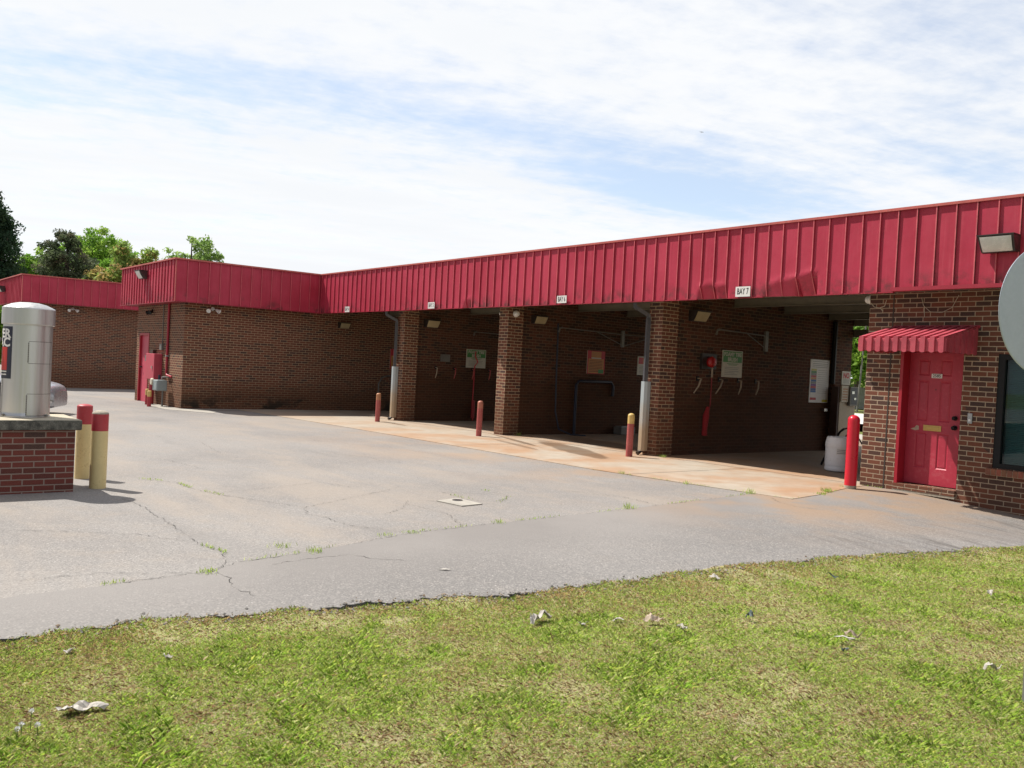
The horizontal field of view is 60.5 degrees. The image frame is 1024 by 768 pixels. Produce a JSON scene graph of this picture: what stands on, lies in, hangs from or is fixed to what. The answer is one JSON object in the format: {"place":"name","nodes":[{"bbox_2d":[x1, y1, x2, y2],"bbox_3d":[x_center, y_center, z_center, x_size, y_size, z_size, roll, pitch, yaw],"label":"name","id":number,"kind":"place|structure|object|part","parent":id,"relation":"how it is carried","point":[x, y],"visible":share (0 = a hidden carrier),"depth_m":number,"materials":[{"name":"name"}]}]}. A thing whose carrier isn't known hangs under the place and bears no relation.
{"place":"outdoors","nodes":[
{"label":"outdoors","id":0,"kind":"place"},
{"bbox_2d":[0,388,747,597],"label":"parking lot","id":1,"kind":"structure","parent":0,"point":[235,456],"depth_m":9.77,"materials":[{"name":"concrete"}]},
{"bbox_2d":[0,373,66,407],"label":"parked car","id":2,"kind":"object","parent":1,"relation":"on","point":[58,395],"visible":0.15,"depth_m":19.80,"materials":[{"name":"silver metal"}]},
{"bbox_2d":[0,414,81,494],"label":"vacuum island","id":3,"kind":"structure","parent":1,"relation":"on","point":[36,455],"depth_m":8.83,"materials":[{"name":"brick"}]},
{"bbox_2d":[0,302,55,417],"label":"vacuum machine","id":4,"kind":"object","parent":3,"relation":"on","point":[26,339],"visible":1,"depth_m":8.93,"materials":[{"name":"metal"}]},
{"bbox_3d":[-4.870,0.215,9.052,0.054,0.228,0.288,3,1,21],"label":"access door","id":5,"kind":"part","parent":4,"relation":"part of","materials":[{"name":"metal"}]},
{"bbox_3d":[-4.842,-0.319,9.042,0.054,0.228,0.288,3,1,21],"label":"access door","id":6,"kind":"part","parent":4,"relation":"part of","materials":[{"name":"metal"}]},
{"bbox_2d":[74,404,92,478],"bbox_3d":[-4.896,0.681,10.038,0.166,0.910,0.166,2,1,-38],"label":"bollard","id":7,"kind":"object","parent":1,"relation":"on","point":[82,450],"visible":0.88,"depth_m":9.97,"materials":[{"name":"yellow metal"}]},
{"bbox_2d":[89,410,108,488],"bbox_3d":[-4.405,0.723,9.370,0.166,0.890,0.166,2,1,-38],"label":"bollard","id":8,"kind":"object","parent":1,"relation":"on","point":[99,449],"visible":0.91,"depth_m":9.30,"materials":[{"name":"yellow metal"}]},
{"bbox_2d":[145,389,148,404],"bbox_3d":[-10.727,0.401,25.810,0.100,0.520,0.100,2,1,-38],"label":"guard post","id":9,"kind":"object","parent":1,"relation":"on","point":[146,390],"visible":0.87,"depth_m":25.77,"materials":[{"name":"metal"}]},
{"bbox_2d":[147,391,151,406],"bbox_3d":[-10.251,0.441,24.823,0.110,0.510,0.110,2,1,-38],"label":"guard post","id":10,"kind":"object","parent":1,"relation":"on","point":[149,393],"visible":0.94,"depth_m":24.78,"materials":[{"name":"red metal"}]},
{"bbox_2d":[145,350,162,403],"bbox_3d":[-10.770,-0.190,26.251,0.266,1.664,1.060,2,1,-38],"label":"utility cabinet","id":11,"kind":"object","parent":1,"relation":"on","point":[153,369],"visible":0.78,"depth_m":25.92,"materials":[{"name":"red metal"}]},
{"bbox_2d":[151,404,215,412],"bbox_3d":[-9.321,0.681,24.401,3.982,0.029,0.961,4,1,43],"label":"patch","id":12,"kind":"object","parent":1,"relation":"on","point":[174,408],"visible":1,"depth_m":24.15,"materials":[{"name":"concrete"}]},
{"bbox_2d":[202,409,237,409],"bbox_3d":[-6.768,0.778,26.068,5.700,0.004,0.560,2,1,-38],"label":"patch","id":13,"kind":"object","parent":1,"relation":"on","point":[219,409],"visible":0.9,"depth_m":24.89,"materials":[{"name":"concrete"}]},
{"bbox_2d":[0,431,803,593],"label":"tarmac crack","id":14,"kind":"object","parent":1,"relation":"on","point":[278,556],"visible":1,"depth_m":6.91,"materials":[{"name":"grey asphalt"}]},
{"bbox_2d":[436,498,481,506],"bbox_3d":[-0.568,1.302,9.530,0.443,0.062,0.336,4,1,45],"label":"access cover","id":15,"kind":"object","parent":1,"relation":"on","point":[459,502],"visible":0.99,"depth_m":9.48,"materials":[{"name":"concrete"}]},
{"bbox_2d":[0,360,863,607],"bbox_3d":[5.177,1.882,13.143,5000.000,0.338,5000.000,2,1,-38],"label":"ground","id":16,"kind":"structure","parent":0,"point":[860,411],"depth_m":62.81,"materials":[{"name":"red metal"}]},
{"bbox_2d":[0,305,2,362],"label":"tree","id":17,"kind":"object","parent":16,"relation":"on","point":[1,329],"visible":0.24,"depth_m":43.80,"materials":[{"name":"green plant"}]},
{"bbox_2d":[0,191,27,360],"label":"pine tree","id":18,"kind":"object","parent":16,"relation":"on","point":[10,253],"visible":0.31,"depth_m":46.72,"materials":[{"name":"green plant"}]},
{"bbox_2d":[17,246,63,274],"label":"broadleaf tree","id":19,"kind":"object","parent":16,"relation":"on","point":[29,259],"visible":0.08,"depth_m":51.28,"materials":[{"name":"green plant"}]},
{"bbox_2d":[31,228,99,279],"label":"cedar tree","id":20,"kind":"object","parent":16,"relation":"on","point":[54,260],"visible":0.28,"depth_m":44.43,"materials":[{"name":"green plant"}]},
{"bbox_2d":[0,273,138,389],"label":"brick block","id":21,"kind":"structure","parent":16,"relation":"on","point":[94,345],"depth_m":35.33,"materials":[{"name":"brown brick"}]},
{"bbox_2d":[0,286,5,291],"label":"wall light","id":22,"kind":"object","parent":21,"relation":"attached to","point":[2,288],"visible":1,"depth_m":36.31,"materials":[{"name":"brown metal"}]},
{"bbox_2d":[35,226,139,272],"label":"broadleaf tree","id":23,"kind":"object","parent":16,"relation":"on","point":[95,245],"visible":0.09,"depth_m":54.95,"materials":[{"name":"green plant"}]},
{"bbox_2d":[94,255,123,271],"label":"broadleaf tree","id":24,"kind":"object","parent":16,"relation":"on","point":[104,263],"visible":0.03,"depth_m":52.88,"materials":[{"name":"green plant"}]},
{"bbox_2d":[78,241,158,282],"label":"reddish tree","id":25,"kind":"object","parent":16,"relation":"on","point":[114,274],"visible":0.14,"depth_m":43.59,"materials":[{"name":"green plant"}]},
{"bbox_2d":[157,234,224,262],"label":"sparse tree","id":26,"kind":"object","parent":16,"relation":"on","point":[204,245],"visible":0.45,"depth_m":49.64,"materials":[{"name":"green plant"}]},
{"bbox_2d":[120,257,398,410],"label":"brick wing","id":27,"kind":"structure","parent":16,"relation":"on","point":[268,338],"depth_m":25.90,"materials":[{"name":"brown brick"}]},
{"bbox_2d":[134,270,147,278],"bbox_3d":[-10.916,-3.223,25.892,0.290,0.242,0.511,2,1,-38],"label":"wall light","id":28,"kind":"object","parent":27,"relation":"attached to","point":[141,274],"visible":1,"depth_m":25.73,"materials":[{"name":"white metal"}]},
{"bbox_2d":[140,335,148,401],"bbox_3d":[-11.459,-0.486,27.418,0.115,2.065,0.890,2,1,-38],"label":"door","id":29,"kind":"structure","parent":27,"relation":"in","point":[143,383],"depth_m":27.56,"materials":[{"name":"red metal"}]},
{"bbox_2d":[150,375,168,405],"bbox_3d":[-10.152,0.212,25.296,0.411,0.947,0.540,2,1,-38],"label":"gas meter","id":30,"kind":"object","parent":27,"relation":"attached to","point":[159,385],"visible":0.94,"depth_m":25.12,"materials":[{"name":"grey metal"}]},
{"bbox_2d":[206,307,220,313],"bbox_3d":[-8.440,-2.088,24.847,0.418,0.181,0.173,2,1,-38],"label":"floodlight","id":31,"kind":"object","parent":27,"relation":"attached to","point":[218,311],"visible":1,"depth_m":24.89,"materials":[{"name":"white plastic"}]},
{"bbox_2d":[338,322,350,328],"bbox_3d":[-5.235,-1.827,27.427,0.382,0.182,0.230,2,1,-38],"label":"wall light","id":32,"kind":"object","parent":27,"relation":"attached to","point":[344,325],"visible":1,"depth_m":27.34,"materials":[{"name":"brown metal"}]},
{"bbox_2d":[378,375,390,392],"bbox_3d":[-3.869,0.297,28.654,1.172,1.157,0.044,2,1,-38],"label":"pipe frame","id":33,"kind":"object","parent":27,"relation":"attached to","point":[380,381],"visible":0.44,"depth_m":28.33,"materials":[{"name":"black metal"}]},
{"bbox_2d":[389,349,396,368],"bbox_3d":[-3.711,-0.810,28.767,0.650,0.650,0.016,2,1,-38],"label":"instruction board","id":34,"kind":"object","parent":27,"relation":"attached to","point":[391,357],"visible":0.35,"depth_m":28.60,"materials":[{"name":"red plastic"}]},
{"bbox_2d":[320,193,1023,515],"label":"car wash","id":35,"kind":"object","parent":16,"relation":"on","point":[933,378],"visible":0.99,"depth_m":16.53,"materials":[{"name":"brick"},{"name":"red metal"},{"name":"paint"}]},
{"bbox_2d":[428,302,434,308],"bbox_3d":[-1.986,-1.934,21.611,0.008,0.155,0.290,2,1,-38],"label":"bay sign","id":36,"kind":"object","parent":35,"relation":"attached to","point":[431,305],"visible":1,"depth_m":21.60,"materials":[{"name":"white"}]},
{"bbox_2d":[424,319,441,327],"bbox_3d":[-2.179,-1.646,23.972,0.446,0.212,0.260,2,1,-38],"label":"wall light","id":37,"kind":"object","parent":35,"relation":"attached to","point":[430,323],"visible":1,"depth_m":23.88,"materials":[{"name":"brown metal"}]},
{"bbox_2d":[440,351,477,420],"bbox_3d":[-1.456,0.040,24.613,1.266,1.965,0.212,2,1,-38],"label":"foam brush","id":38,"kind":"object","parent":35,"relation":"hanging from","point":[444,358],"visible":1,"depth_m":24.94,"materials":[{"name":"red plastic"}]},
{"bbox_2d":[466,349,485,367],"bbox_3d":[-1.024,-0.718,25.032,0.680,0.520,0.017,2,1,-38],"label":"sign","id":39,"kind":"object","parent":35,"relation":"attached to","point":[471,361],"visible":1,"depth_m":25.02,"materials":[{"name":"grey"}]},
{"bbox_2d":[513,311,519,316],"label":"camera dome","id":40,"kind":"structure","parent":35,"relation":"attached to","point":[516,313],"depth_m":19.97,"materials":[{"name":"white plastic"}]},
{"bbox_2d":[531,315,549,324],"bbox_3d":[0.640,-1.497,20.510,0.403,0.192,0.240,2,1,-38],"label":"wall light","id":41,"kind":"object","parent":35,"relation":"attached to","point":[538,319],"visible":1,"depth_m":20.42,"materials":[{"name":"brown metal"}]},
{"bbox_2d":[557,295,566,302],"bbox_3d":[1.009,-1.718,17.828,0.008,0.150,0.290,2,1,-38],"label":"bay sign","id":42,"kind":"object","parent":35,"relation":"attached to","point":[561,299],"visible":1,"depth_m":17.81,"materials":[{"name":"white plastic"}]},
{"bbox_2d":[572,380,613,433],"bbox_3d":[2.027,0.573,21.756,1.330,1.335,0.070,2,1,-38],"label":"pipe frame","id":43,"kind":"object","parent":35,"relation":"attached to","point":[575,397],"visible":0.84,"depth_m":21.36,"materials":[{"name":"black metal"}]},
{"bbox_2d":[586,350,604,373],"bbox_3d":[2.082,-0.533,21.788,0.600,0.570,0.016,2,1,-38],"label":"instruction board","id":44,"kind":"object","parent":35,"relation":"attached to","point":[595,362],"visible":1,"depth_m":21.77,"materials":[{"name":"orange plastic"}]},
{"bbox_2d":[558,327,644,346],"bbox_3d":[2.561,-1.149,22.009,3.767,0.420,0.247,2,1,-36],"label":"hose boom","id":45,"kind":"object","parent":35,"relation":"attached to","point":[622,338],"visible":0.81,"depth_m":22.26,"materials":[{"name":"grey metal"}]},
{"bbox_2d":[554,323,585,435],"bbox_3d":[1.422,-0.099,20.930,0.809,2.655,0.107,3,1,7],"label":"hanging hose","id":46,"kind":"object","parent":45,"relation":"hanging from","point":[556,386],"visible":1,"depth_m":20.93,"materials":[{"name":"black rubber"}]},
{"bbox_2d":[637,356,643,374],"bbox_3d":[3.490,-0.466,22.907,0.640,0.480,0.016,2,1,-38],"label":"warning board","id":47,"kind":"object","parent":35,"relation":"attached to","point":[640,362],"visible":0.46,"depth_m":22.76,"materials":[{"name":"grey"}]},
{"bbox_2d":[693,376,701,392],"bbox_3d":[3.578,0.015,17.016,0.201,0.337,0.118,2,1,-38],"label":"mat clip","id":48,"kind":"object","parent":35,"relation":"attached to","point":[697,378],"visible":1,"depth_m":17.01,"materials":[{"name":"grey metal"}]},
{"bbox_2d":[689,310,711,321],"bbox_3d":[3.612,-1.308,16.936,0.446,0.212,0.260,2,1,-38],"label":"wall light","id":49,"kind":"object","parent":35,"relation":"attached to","point":[699,315],"visible":1,"depth_m":16.83,"materials":[{"name":"brown metal"}]},
{"bbox_2d":[699,353,716,435],"bbox_3d":[3.852,0.208,17.207,0.440,1.600,0.176,2,1,-38],"label":"foam brush","id":50,"kind":"object","parent":35,"relation":"hanging from","point":[708,361],"visible":1,"depth_m":17.13,"materials":[{"name":"red plastic"}]},
{"bbox_2d":[715,377,722,393],"bbox_3d":[4.094,0.035,17.426,0.201,0.337,0.118,2,1,-38],"label":"mat clip","id":51,"kind":"object","parent":35,"relation":"attached to","point":[719,379],"visible":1,"depth_m":17.41,"materials":[{"name":"grey metal"}]},
{"bbox_2d":[721,350,742,377],"bbox_3d":[4.446,-0.402,17.742,0.640,0.540,0.017,2,1,-38],"label":"sign","id":52,"kind":"object","parent":35,"relation":"attached to","point":[731,363],"visible":1,"depth_m":17.73,"materials":[{"name":"grey"}]},
{"bbox_2d":[737,378,741,394],"bbox_3d":[4.614,0.052,17.838,0.092,0.334,0.118,2,1,-38],"label":"mat clip","id":53,"kind":"object","parent":35,"relation":"attached to","point":[738,380],"visible":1,"depth_m":17.80,"materials":[{"name":"black plastic"}]},
{"bbox_2d":[715,328,768,351],"bbox_3d":[4.669,-0.913,17.807,1.825,0.420,0.066,2,1,-41],"label":"hose boom","id":54,"kind":"object","parent":35,"relation":"attached to","point":[765,342],"visible":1,"depth_m":18.29,"materials":[{"name":"grey metal"}]},
{"bbox_2d":[735,286,750,296],"bbox_3d":[3.768,-1.509,14.343,0.008,0.165,0.290,2,1,-38],"label":"bay sign","id":55,"kind":"object","parent":35,"relation":"attached to","point":[743,291],"visible":1,"depth_m":14.33,"materials":[{"name":"white plastic"}]},
{"bbox_2d":[754,379,759,394],"bbox_3d":[5.068,0.069,18.199,0.092,0.334,0.118,2,1,-38],"label":"mat clip","id":56,"kind":"object","parent":35,"relation":"attached to","point":[755,381],"visible":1,"depth_m":18.17,"materials":[{"name":"black plastic"}]},
{"bbox_2d":[808,359,829,402],"bbox_3d":[6.883,-0.062,19.692,0.740,0.960,0.016,2,1,-38],"label":"wash menu","id":57,"kind":"object","parent":35,"relation":"attached to","point":[818,381],"visible":1,"depth_m":19.68,"materials":[{"name":"grey paper"}]},
{"bbox_2d":[841,371,850,384],"bbox_3d":[7.685,-0.136,20.214,0.360,0.310,0.016,2,1,-38],"label":"no sign","id":58,"kind":"object","parent":35,"relation":"attached to","point":[845,377],"visible":1,"depth_m":20.20,"materials":[{"name":"grey"}]},
{"bbox_2d":[865,295,870,303],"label":"camera dome","id":59,"kind":"structure","parent":35,"relation":"attached to","point":[867,299],"depth_m":13.12,"materials":[{"name":"white plastic"}]},
{"bbox_3d":[5.997,0.499,12.466,0.129,1.880,0.806,2,1,-38],"label":"door","id":60,"kind":"part","parent":35,"relation":"part of","materials":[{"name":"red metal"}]},
{"bbox_2d":[922,295,958,316],"bbox_3d":[5.965,-1.085,12.264,0.016,0.302,0.526,2,1,-38],"label":"loose cable","id":61,"kind":"object","parent":35,"relation":"attached to","point":[938,312],"visible":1,"depth_m":12.26,"materials":[{"name":"grey rubber"}]},
{"bbox_2d":[967,413,972,423],"bbox_3d":[6.200,0.467,11.897,0.027,0.140,0.060,2,1,-38],"label":"intercom","id":62,"kind":"object","parent":35,"relation":"attached to","point":[969,418],"visible":1,"depth_m":11.89,"materials":[{"name":"white plastic"}]},
{"bbox_2d":[976,232,1020,253],"bbox_3d":[6.194,-1.785,11.178,0.264,0.216,0.455,2,1,-38],"label":"wall light","id":63,"kind":"object","parent":35,"relation":"attached to","point":[999,243],"visible":1,"depth_m":11.09,"materials":[{"name":"brown metal"}]},
{"bbox_3d":[6.934,0.444,11.117,0.250,1.610,1.620,2,1,-38],"label":"window","id":64,"kind":"part","parent":35,"relation":"part of","materials":[{"name":"black glass"}]},
{"bbox_2d":[850,326,868,406],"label":"roadside tree","id":65,"kind":"object","parent":16,"relation":"on","point":[856,362],"visible":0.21,"depth_m":60.98,"materials":[{"name":"green plant"}]},
{"bbox_2d":[855,387,864,408],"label":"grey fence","id":66,"kind":"object","parent":16,"relation":"on","point":[861,397],"depth_m":67.23,"materials":[{"name":"grey metal"}]},
{"bbox_2d":[856,326,866,411],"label":"thin pole","id":67,"kind":"object","parent":16,"relation":"on","point":[860,378],"visible":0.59,"depth_m":59.90,"materials":[{"name":"metal"}]},
{"bbox_2d":[0,486,1023,641],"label":"driveway","id":68,"kind":"structure","parent":0,"point":[515,557],"depth_m":7.05,"materials":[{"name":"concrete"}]},
{"bbox_2d":[0,545,1023,767],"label":"lawn","id":69,"kind":"structure","parent":0,"point":[158,632],"depth_m":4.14,"materials":[{"name":"plant"}]},
{"bbox_2d":[14,726,21,740],"bbox_3d":[-1.805,1.282,3.205,0.027,0.068,0.028,2,1,-38],"label":"clover flower","id":70,"kind":"object","parent":69,"relation":"on","point":[16,727],"visible":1,"depth_m":3.21,"materials":[{"name":"white plant"}]},
{"bbox_2d":[28,709,34,730],"bbox_3d":[-1.813,1.268,3.313,0.028,0.093,0.028,2,1,-38],"label":"clover flower","id":71,"kind":"object","parent":69,"relation":"on","point":[31,710],"visible":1,"depth_m":3.31,"materials":[{"name":"white plant"}]},
{"bbox_2d":[34,722,41,739],"bbox_3d":[-1.739,1.276,3.219,0.028,0.081,0.028,2,1,-38],"label":"clover flower","id":72,"kind":"object","parent":69,"relation":"on","point":[38,724],"visible":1,"depth_m":3.22,"materials":[{"name":"white plant"}]},
{"bbox_2d":[63,647,74,652],"bbox_3d":[-2.132,1.279,4.232,0.054,0.026,0.032,3,1,20],"label":"litter scrap","id":73,"kind":"object","parent":69,"relation":"on","point":[69,650],"visible":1,"depth_m":4.23,"materials":[{"name":"paper"}]},
{"bbox_2d":[55,700,108,711],"bbox_3d":[-1.715,1.287,3.508,0.192,0.035,0.068,2,1,-30],"label":"litter sheet","id":74,"kind":"object","parent":69,"relation":"on","point":[82,705],"visible":1,"depth_m":3.52,"materials":[{"name":"paper"}]},
{"bbox_2d":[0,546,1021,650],"bbox_3d":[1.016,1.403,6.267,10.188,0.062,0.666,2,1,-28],"label":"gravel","id":75,"kind":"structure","parent":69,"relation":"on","point":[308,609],"depth_m":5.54,"materials":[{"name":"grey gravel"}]},
{"bbox_2d":[530,610,550,623],"bbox_3d":[0.155,1.358,5.150,0.065,0.061,0.202,4,1,42],"label":"litter bag","id":76,"kind":"object","parent":69,"relation":"on","point":[534,618],"visible":1,"depth_m":5.14,"materials":[{"name":"plastic"}]},
{"bbox_2d":[643,613,663,621],"bbox_3d":[0.829,1.367,5.137,0.124,0.046,0.049,3,1,14],"label":"litter scrap","id":77,"kind":"object","parent":69,"relation":"on","point":[651,616],"visible":1,"depth_m":5.14,"materials":[{"name":"beige paper"}]},
{"bbox_2d":[677,623,687,628],"bbox_3d":[0.980,1.396,5.056,0.021,0.041,0.133,3,1,-12],"label":"litter strip","id":78,"kind":"object","parent":69,"relation":"on","point":[682,625],"visible":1,"depth_m":5.05,"materials":[{"name":"paper"}]},
{"bbox_2d":[745,610,753,617],"bbox_3d":[1.461,1.417,5.399,0.025,0.059,0.067,3,1,-14],"label":"litter card","id":79,"kind":"object","parent":69,"relation":"on","point":[750,613],"visible":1,"depth_m":5.38,"materials":[{"name":"grey paper"}]},
{"bbox_2d":[835,635,854,639],"bbox_3d":[1.874,1.424,4.949,0.115,0.017,0.035,3,1,25],"label":"litter spoon","id":80,"kind":"object","parent":69,"relation":"on","point":[849,638],"visible":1,"depth_m":4.94,"materials":[{"name":"plastic"}]},
{"bbox_2d":[841,627,862,637],"bbox_3d":[1.952,1.428,5.053,0.124,0.058,0.020,3,1,26],"label":"litter scrap","id":81,"kind":"object","parent":69,"relation":"on","point":[852,632],"visible":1,"depth_m":5.05,"materials":[{"name":"beige paper"}]},
{"bbox_2d":[982,662,1001,670],"bbox_3d":[2.540,1.496,4.647,0.091,0.047,0.029,4,1,29],"label":"litter scrap","id":82,"kind":"object","parent":69,"relation":"on","point":[992,665],"visible":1,"depth_m":4.65,"materials":[{"name":"paper"}]},
{"bbox_2d":[998,253,1023,701],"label":"round sign","id":83,"kind":"object","parent":69,"relation":"on","point":[1011,311],"visible":0.95,"depth_m":4.14,"materials":[{"name":"metal"}]},
{"bbox_2d":[0,0,1023,377],"label":"sky","id":84,"kind":"structure","parent":0,"point":[310,136],"materials":[{"name":"white"}]},
{"bbox_2d":[238,409,918,498],"bbox_3d":[3.010,1.307,22.464,13.840,0.183,18.460,2,1,-38],"label":"concrete apron","id":85,"kind":"object","parent":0,"point":[780,482],"visible":0.34,"depth_m":16.31,"materials":[{"name":"beige concrete"}]},
{"bbox_2d":[375,393,380,421],"bbox_3d":[-3.462,0.637,22.698,0.124,0.810,0.132,2,1,-38],"label":"bollard","id":86,"kind":"object","parent":85,"relation":"on","point":[378,407],"visible":0.9,"depth_m":22.64,"materials":[{"name":"red metal"}]},
{"bbox_2d":[476,401,482,435],"bbox_3d":[-0.714,0.789,19.327,0.124,0.850,0.134,2,1,-38],"label":"bollard","id":87,"kind":"object","parent":85,"relation":"on","point":[479,419],"visible":0.91,"depth_m":19.27,"materials":[{"name":"red metal"}]},
{"bbox_2d":[100,433,882,585],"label":"crack weeds","id":88,"kind":"object","parent":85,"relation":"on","point":[500,520],"visible":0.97,"depth_m":8.31,"materials":[{"name":"green plant"}]},
{"bbox_2d":[332,411,840,481],"bbox_3d":[-1.472,1.108,19.325,2.829,0.128,17.800,2,1,-38],"label":"pavement joint","id":89,"kind":"object","parent":85,"relation":"on","point":[600,448],"visible":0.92,"depth_m":16.01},
{"bbox_2d":[613,426,634,434],"bbox_3d":[2.849,1.172,22.302,0.500,0.202,0.280,2,1,-38],"label":"floor box","id":90,"kind":"object","parent":85,"relation":"on","point":[621,430],"visible":0.73,"depth_m":22.13,"materials":[{"name":"grey metal"}]},
{"bbox_2d":[625,413,634,456],"bbox_3d":[2.154,0.962,16.028,0.124,0.860,0.134,2,1,-38],"label":"bollard","id":91,"kind":"object","parent":85,"relation":"on","point":[630,435],"visible":0.94,"depth_m":15.98,"materials":[{"name":"red metal"}]},
{"bbox_2d":[824,436,846,471],"bbox_3d":[5.603,1.193,15.036,0.472,0.593,0.472,2,1,-38],"label":"barrel","id":92,"kind":"object","parent":85,"relation":"on","point":[835,452],"visible":0.77,"depth_m":14.86,"materials":[{"name":"plastic"}]},
{"bbox_2d":[820,428,861,464],"bbox_3d":[5.992,1.135,14.940,0.218,0.733,2.033,2,1,-25],"label":"hose","id":93,"kind":"object","parent":85,"relation":"on","point":[838,434],"visible":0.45,"depth_m":15.39,"materials":[{"name":"black plastic"}]},
{"bbox_2d":[829,386,857,436],"bbox_3d":[7.564,0.782,20.027,0.710,1.489,0.242,2,1,-38],"label":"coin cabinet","id":94,"kind":"object","parent":85,"relation":"on","point":[844,400],"visible":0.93,"depth_m":19.88,"materials":[{"name":"beige metal"}]},
{"bbox_2d":[844,415,859,488],"bbox_3d":[4.876,1.003,12.598,0.166,1.120,0.166,2,1,-38],"label":"bollard","id":95,"kind":"object","parent":85,"relation":"on","point":[852,449],"visible":0.94,"depth_m":12.53,"materials":[{"name":"metal"}]},
{"bbox_2d":[854,413,863,423],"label":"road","id":96,"kind":"structure","parent":0,"point":[860,416],"depth_m":45.31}
]}

